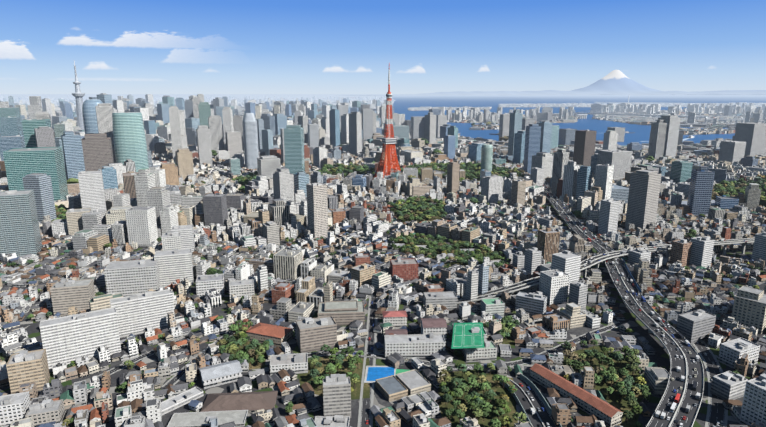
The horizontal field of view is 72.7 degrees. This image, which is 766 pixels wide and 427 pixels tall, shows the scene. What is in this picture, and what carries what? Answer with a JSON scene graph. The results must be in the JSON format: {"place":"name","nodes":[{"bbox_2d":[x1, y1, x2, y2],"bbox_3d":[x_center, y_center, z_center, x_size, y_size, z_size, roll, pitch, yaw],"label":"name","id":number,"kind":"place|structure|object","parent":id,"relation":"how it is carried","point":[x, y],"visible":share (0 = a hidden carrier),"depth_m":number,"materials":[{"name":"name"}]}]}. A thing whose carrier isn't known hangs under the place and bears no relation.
{"place":"outdoors","nodes":[
{"label":"outdoors","id":0,"kind":"place"},
{"bbox_2d":[223,334,265,368],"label":"park ground","id":1,"kind":"structure","parent":0,"point":[255,365],"depth_m":509.76,"materials":[{"name":"green plant"}]},
{"bbox_2d":[299,355,369,399],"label":"park ground","id":2,"kind":"structure","parent":0,"point":[307,377],"depth_m":473.63,"materials":[{"name":"green plant"}]},
{"bbox_2d":[0,94,765,426],"bbox_3d":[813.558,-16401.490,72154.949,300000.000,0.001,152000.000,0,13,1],"label":"ground","id":3,"kind":"structure","parent":0,"point":[30,326],"depth_m":528.00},
{"bbox_2d":[72,62,84,129],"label":"broadcasting tower","id":4,"kind":"structure","parent":3,"relation":"on","point":[78,95],"depth_m":2931.14,"materials":[{"name":"metal"}]},
{"bbox_2d":[0,99,765,426],"bbox_3d":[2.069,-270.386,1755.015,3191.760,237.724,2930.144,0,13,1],"label":"buildings","id":5,"kind":"structure","parent":3,"relation":"on","point":[126,215],"depth_m":756.66,"materials":[{"name":"grey concrete"}]},
{"bbox_2d":[0,93,765,210],"bbox_3d":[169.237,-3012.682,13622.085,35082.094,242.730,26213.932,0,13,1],"label":"buildings","id":6,"kind":"structure","parent":3,"relation":"on","point":[292,112],"depth_m":3969.04,"materials":[{"name":"grey concrete"}]},
{"bbox_2d":[0,122,765,426],"bbox_3d":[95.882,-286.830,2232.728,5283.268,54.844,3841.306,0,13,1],"label":"tree foliage","id":7,"kind":"object","parent":3,"relation":"on","point":[423,203],"visible":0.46,"depth_m":534.13,"materials":[{"name":"green plant"}]},
{"bbox_2d":[373,65,400,179],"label":"lattice tower","id":8,"kind":"structure","parent":3,"relation":"on","point":[389,142],"depth_m":1482.72,"materials":[{"name":"metal"}]},
{"bbox_2d":[97,183,754,426],"bbox_3d":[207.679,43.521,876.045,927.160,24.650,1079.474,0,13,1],"label":"roads","id":9,"kind":"structure","parent":3,"relation":"on","point":[717,411],"depth_m":496.35,"materials":[{"name":"grey asphalt"}]},
{"bbox_2d":[115,185,750,426],"bbox_3d":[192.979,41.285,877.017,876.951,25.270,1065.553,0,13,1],"label":"vehicles","id":10,"kind":"object","parent":9,"relation":"on","point":[658,413],"visible":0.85,"depth_m":514.57,"materials":[{"name":"paint"}]},
{"bbox_2d":[574,94,749,123],"bbox_3d":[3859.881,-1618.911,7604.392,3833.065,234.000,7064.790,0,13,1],"label":"island","id":11,"kind":"structure","parent":3,"relation":"on","point":[582,115],"depth_m":4931.56,"materials":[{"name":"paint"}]},
{"bbox_2d":[0,0,765,93],"label":"sky","id":12,"kind":"structure","parent":0,"point":[115,46],"materials":[{"name":"blue"}]},
{"bbox_2d":[390,204,444,222],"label":"park ground","id":13,"kind":"structure","parent":0,"point":[423,219],"depth_m":1067.56,"materials":[{"name":"green plant"}]},
{"bbox_2d":[364,322,483,382],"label":"sports court","id":14,"kind":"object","parent":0,"point":[464,336],"depth_m":495.80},
{"bbox_2d":[397,240,505,270],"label":"park ground","id":15,"kind":"structure","parent":0,"point":[450,263],"depth_m":829.15,"materials":[{"name":"green plant"}]},
{"bbox_2d":[418,169,505,180],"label":"park ground","id":16,"kind":"structure","parent":0,"point":[444,170],"depth_m":1626.03,"materials":[{"name":"green plant"}]},
{"bbox_2d":[438,370,517,426],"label":"park ground","id":17,"kind":"structure","parent":0,"point":[498,389],"depth_m":433.67,"materials":[{"name":"green plant"}]},
{"bbox_2d":[498,333,514,345],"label":"park ground","id":18,"kind":"structure","parent":0,"point":[509,341],"depth_m":538.51,"materials":[{"name":"green plant"}]},
{"bbox_2d":[338,70,765,95],"bbox_3d":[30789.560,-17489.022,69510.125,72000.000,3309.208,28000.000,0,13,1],"label":"mountain","id":19,"kind":"structure","parent":0,"point":[616,82],"depth_m":64689.89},
{"bbox_2d":[392,94,765,145],"bbox_3d":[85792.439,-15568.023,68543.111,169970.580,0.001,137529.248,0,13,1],"label":"bay water","id":20,"kind":"structure","parent":0,"point":[402,104],"depth_m":13089.99,"materials":[{"name":"blue liquid"}]},
{"bbox_2d":[458,102,761,141],"bbox_3d":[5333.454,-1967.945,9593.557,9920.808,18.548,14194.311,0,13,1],"label":"ships","id":21,"kind":"object","parent":20,"relation":"on","point":[690,136],"visible":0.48,"depth_m":2996.37,"materials":[{"name":"paint"}]},
{"bbox_2d":[563,346,643,426],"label":"park ground","id":22,"kind":"structure","parent":0,"point":[614,399],"depth_m":458.99,"materials":[{"name":"green plant"}]},
{"bbox_2d":[712,187,765,209],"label":"park ground","id":23,"kind":"structure","parent":0,"point":[736,188],"depth_m":1361.09,"materials":[{"name":"green plant"}]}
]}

